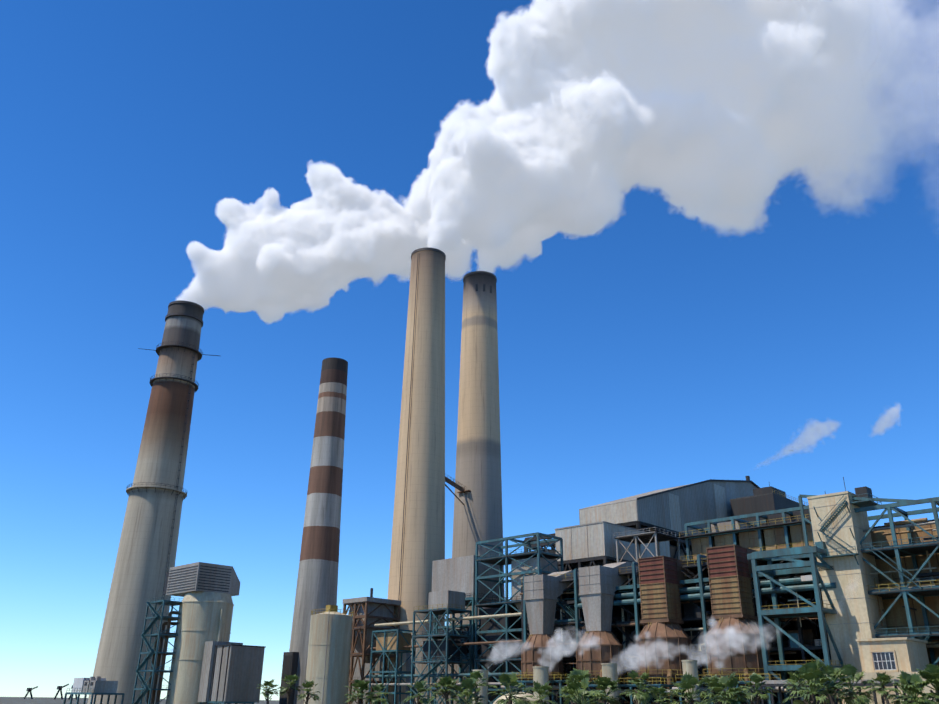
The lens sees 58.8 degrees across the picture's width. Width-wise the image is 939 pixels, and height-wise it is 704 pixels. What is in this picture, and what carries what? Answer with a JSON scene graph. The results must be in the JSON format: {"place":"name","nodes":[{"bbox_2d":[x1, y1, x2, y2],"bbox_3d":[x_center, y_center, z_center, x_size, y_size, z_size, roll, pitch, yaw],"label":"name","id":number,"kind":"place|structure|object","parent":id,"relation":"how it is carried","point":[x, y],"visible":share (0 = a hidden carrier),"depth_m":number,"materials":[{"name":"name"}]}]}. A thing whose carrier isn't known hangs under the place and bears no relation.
{"place":"outdoors","nodes":[
{"label":"outdoors","id":0,"kind":"place"},
{"bbox_2d":[0,697,278,703],"bbox_3d":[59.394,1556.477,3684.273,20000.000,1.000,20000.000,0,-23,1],"label":"ground","id":1,"kind":"structure","parent":0,"point":[27,700],"depth_m":802.42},
{"bbox_2d":[23,684,76,699],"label":"dock cranes","id":2,"kind":"object","parent":1,"relation":"on","point":[58,687],"visible":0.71,"depth_m":1304.51,"materials":[{"name":"black paint"}]},
{"bbox_2d":[63,676,124,703],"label":"switchgear cabins","id":3,"kind":"object","parent":1,"relation":"on","point":[96,686],"visible":1,"depth_m":216.33,"materials":[{"name":"grey metal"}]},
{"bbox_2d":[87,300,218,703],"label":"chimney","id":4,"kind":"object","parent":1,"relation":"on","point":[146,555],"visible":0.9,"depth_m":300.23,"materials":[{"name":"concrete"}]},
{"bbox_2d":[132,562,239,703],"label":"absorber tower","id":5,"kind":"structure","parent":1,"relation":"on","point":[206,591],"depth_m":248.93,"materials":[{"name":"beige metal"}]},
{"bbox_2d":[197,641,265,703],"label":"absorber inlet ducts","id":6,"kind":"object","parent":1,"relation":"on","point":[231,672],"visible":1,"depth_m":237.10,"materials":[{"name":"grey metal"}]},
{"bbox_2d":[256,679,278,703],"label":"cabbage palm","id":7,"kind":"object","parent":1,"relation":"on","point":[266,692],"visible":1,"depth_m":138.97,"materials":[{"name":"green plant"}]},
{"bbox_2d":[278,674,301,703],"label":"cabbage palm","id":8,"kind":"object","parent":1,"relation":"on","point":[293,678],"visible":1,"depth_m":139.13,"materials":[{"name":"green plant"}]},
{"bbox_2d":[296,679,319,703],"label":"cabbage palm","id":9,"kind":"object","parent":1,"relation":"on","point":[309,684],"visible":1,"depth_m":138.75,"materials":[{"name":"green plant"}]},
{"bbox_2d":[289,357,347,703],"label":"chimney","id":10,"kind":"object","parent":1,"relation":"on","point":[317,583],"visible":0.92,"depth_m":280.12,"materials":[{"name":"concrete"}]},
{"bbox_2d":[304,605,352,703],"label":"storage silo","id":11,"kind":"object","parent":1,"relation":"on","point":[329,654],"visible":1,"depth_m":217.46,"materials":[{"name":"beige metal"}]},
{"bbox_2d":[343,679,375,703],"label":"cabbage palm","id":12,"kind":"object","parent":1,"relation":"on","point":[362,685],"visible":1,"depth_m":110.58,"materials":[{"name":"green plant"}]},
{"bbox_2d":[365,683,392,703],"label":"cabbage palm","id":13,"kind":"object","parent":1,"relation":"on","point":[377,699],"visible":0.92,"depth_m":111.03,"materials":[{"name":"green plant"}]},
{"bbox_2d":[279,588,528,703],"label":"steel framework","id":14,"kind":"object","parent":1,"relation":"on","point":[368,613],"depth_m":235.46,"materials":[{"name":"teal paint"}]},
{"bbox_2d":[385,247,445,703],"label":"chimney","id":15,"kind":"object","parent":1,"relation":"on","point":[418,540],"visible":0.79,"depth_m":263.27,"materials":[{"name":"concrete"}]},
{"bbox_2d":[402,681,433,703],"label":"cabbage palm","id":16,"kind":"object","parent":1,"relation":"on","point":[420,686],"visible":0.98,"depth_m":97.09,"materials":[{"name":"green plant"}]},
{"bbox_2d":[428,675,463,703],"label":"cabbage palm","id":17,"kind":"object","parent":1,"relation":"on","point":[446,682],"visible":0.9,"depth_m":91.97,"materials":[{"name":"green plant"}]},
{"bbox_2d":[445,677,485,703],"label":"cabbage palm","id":18,"kind":"object","parent":1,"relation":"on","point":[470,684],"visible":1,"depth_m":83.12,"materials":[{"name":"green plant"}]},
{"bbox_2d":[365,532,566,703],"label":"steel framework","id":19,"kind":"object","parent":1,"relation":"on","point":[475,582],"depth_m":206.14,"materials":[{"name":"teal paint"}]},
{"bbox_2d":[461,671,490,702],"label":"cabbage palm","id":20,"kind":"object","parent":1,"relation":"on","point":[476,674],"visible":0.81,"depth_m":104.45,"materials":[{"name":"green plant"}]},
{"bbox_2d":[449,271,504,628],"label":"chimney","id":21,"kind":"object","parent":1,"relation":"on","point":[478,516],"visible":0.65,"depth_m":294.13,"materials":[{"name":"concrete"}]},
{"bbox_2d":[445,474,470,504],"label":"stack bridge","id":22,"kind":"structure","parent":21,"relation":"attached to","point":[455,485],"depth_m":280.84,"materials":[{"name":"paint"}]},
{"bbox_2d":[487,671,532,703],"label":"cabbage palm","id":23,"kind":"object","parent":1,"relation":"on","point":[506,680],"visible":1,"depth_m":86.35,"materials":[{"name":"green plant"}]},
{"bbox_2d":[524,681,556,703],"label":"cabbage palm","id":24,"kind":"object","parent":1,"relation":"on","point":[538,688],"visible":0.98,"depth_m":97.18,"materials":[{"name":"green plant"}]},
{"bbox_2d":[559,668,598,703],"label":"cabbage palm","id":25,"kind":"object","parent":1,"relation":"on","point":[578,674],"visible":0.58,"depth_m":78.95,"materials":[{"name":"green plant"}]},
{"bbox_2d":[558,677,610,703],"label":"cabbage palm","id":26,"kind":"object","parent":1,"relation":"on","point":[574,686],"visible":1,"depth_m":66.50,"materials":[{"name":"green plant"}]},
{"bbox_2d":[588,675,625,703],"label":"cabbage palm","id":27,"kind":"object","parent":1,"relation":"on","point":[603,683],"visible":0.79,"depth_m":81.08,"materials":[{"name":"green plant"}]},
{"bbox_2d":[555,521,680,700],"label":"bunker bay","id":28,"kind":"object","parent":1,"relation":"on","point":[601,543],"visible":0.29,"depth_m":208.38,"materials":[{"name":"grey metal"}]},
{"bbox_2d":[621,670,656,703],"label":"cabbage palm","id":29,"kind":"object","parent":1,"relation":"on","point":[639,694],"visible":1,"depth_m":86.65,"materials":[{"name":"green plant"}]},
{"bbox_2d":[516,544,780,703],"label":"hoppers","id":30,"kind":"object","parent":1,"relation":"on","point":[728,575],"visible":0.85,"depth_m":161.03,"materials":[{"name":"brown metal"}]},
{"bbox_2d":[649,686,673,703],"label":"cabbage palm","id":31,"kind":"object","parent":1,"relation":"on","point":[660,692],"visible":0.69,"depth_m":105.41,"materials":[{"name":"green plant"}]},
{"bbox_2d":[517,476,808,699],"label":"boiler house","id":32,"kind":"structure","parent":1,"relation":"on","point":[674,509],"depth_m":244.51,"materials":[{"name":"grey metal"}]},
{"bbox_2d":[520,546,842,703],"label":"process steelwork","id":33,"kind":"object","parent":1,"relation":"on","point":[788,601],"visible":0.38,"depth_m":155.83,"materials":[{"name":"teal paint"}]},
{"bbox_2d":[679,505,814,562],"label":"gallery","id":34,"kind":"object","parent":33,"relation":"on","point":[782,529],"depth_m":185.35,"materials":[{"name":"teal paint"}]},
{"bbox_2d":[472,660,905,703],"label":"vents and racks","id":35,"kind":"object","parent":1,"relation":"on","point":[540,674],"visible":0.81,"depth_m":146.75,"materials":[{"name":"grey metal"}]},
{"bbox_2d":[666,672,712,703],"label":"cabbage palm","id":36,"kind":"object","parent":1,"relation":"on","point":[688,681],"visible":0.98,"depth_m":79.45,"materials":[{"name":"green plant"}]},
{"bbox_2d":[700,674,733,703],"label":"cabbage palm","id":37,"kind":"object","parent":1,"relation":"on","point":[713,679],"visible":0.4,"depth_m":82.59,"materials":[{"name":"green plant"}]},
{"bbox_2d":[700,673,755,703],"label":"cabbage palm","id":38,"kind":"object","parent":1,"relation":"on","point":[731,682],"visible":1,"depth_m":60.16,"materials":[{"name":"green plant"}]},
{"bbox_2d":[739,673,775,703],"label":"cabbage palm","id":39,"kind":"object","parent":1,"relation":"on","point":[756,679],"visible":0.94,"depth_m":83.82,"materials":[{"name":"green plant"}]},
{"bbox_2d":[784,669,807,703],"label":"cabbage palm","id":40,"kind":"object","parent":1,"relation":"on","point":[795,680],"visible":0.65,"depth_m":112.36,"materials":[{"name":"green plant"}]},
{"bbox_2d":[781,659,850,703],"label":"cabbage palm","id":41,"kind":"object","parent":1,"relation":"on","point":[811,672],"visible":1,"depth_m":55.14,"materials":[{"name":"green plant"}]},
{"bbox_2d":[805,678,844,703],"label":"cabbage palm","id":42,"kind":"object","parent":1,"relation":"on","point":[825,702],"visible":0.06,"depth_m":90.41,"materials":[{"name":"green plant"}]},
{"bbox_2d":[801,657,861,703],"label":"cabbage palm","id":43,"kind":"object","parent":1,"relation":"on","point":[828,670],"visible":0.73,"depth_m":59.12,"materials":[{"name":"green plant"}]},
{"bbox_2d":[807,477,887,672],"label":"lift tower","id":44,"kind":"structure","parent":1,"relation":"on","point":[839,525],"depth_m":143.43,"materials":[{"name":"beige concrete"}]},
{"bbox_2d":[827,664,875,703],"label":"cabbage palm","id":45,"kind":"object","parent":1,"relation":"on","point":[849,670],"visible":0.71,"depth_m":79.92,"materials":[{"name":"green plant"}]},
{"bbox_2d":[798,494,938,666],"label":"steel framework","id":46,"kind":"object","parent":1,"relation":"on","point":[905,552],"depth_m":142.64,"materials":[{"name":"teal paint"}]},
{"bbox_2d":[864,672,896,703],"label":"cabbage palm","id":47,"kind":"object","parent":1,"relation":"on","point":[881,678],"visible":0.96,"depth_m":107.10,"materials":[{"name":"green plant"}]},
{"bbox_2d":[837,637,936,703],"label":"small building","id":48,"kind":"structure","parent":1,"relation":"on","point":[892,657],"depth_m":126.42,"materials":[{"name":"beige concrete"}]},
{"bbox_2d":[895,688,926,700],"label":"cabbage palm","id":49,"kind":"object","parent":1,"relation":"on","point":[908,692],"visible":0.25,"depth_m":110.42,"materials":[{"name":"green plant"}]},
{"bbox_2d":[884,670,938,703],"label":"cabbage palm","id":50,"kind":"object","parent":1,"relation":"on","point":[907,681],"visible":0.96,"depth_m":52.86,"materials":[{"name":"green plant"}]},
{"bbox_2d":[915,663,938,702],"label":"cabbage palm","id":51,"kind":"object","parent":1,"relation":"on","point":[930,673],"visible":0.88,"depth_m":53.37,"materials":[{"name":"green plant"}]},
{"bbox_2d":[0,0,938,699],"label":"sky","id":52,"kind":"structure","parent":0,"point":[707,231],"materials":[{"name":"blue"}]}
]}

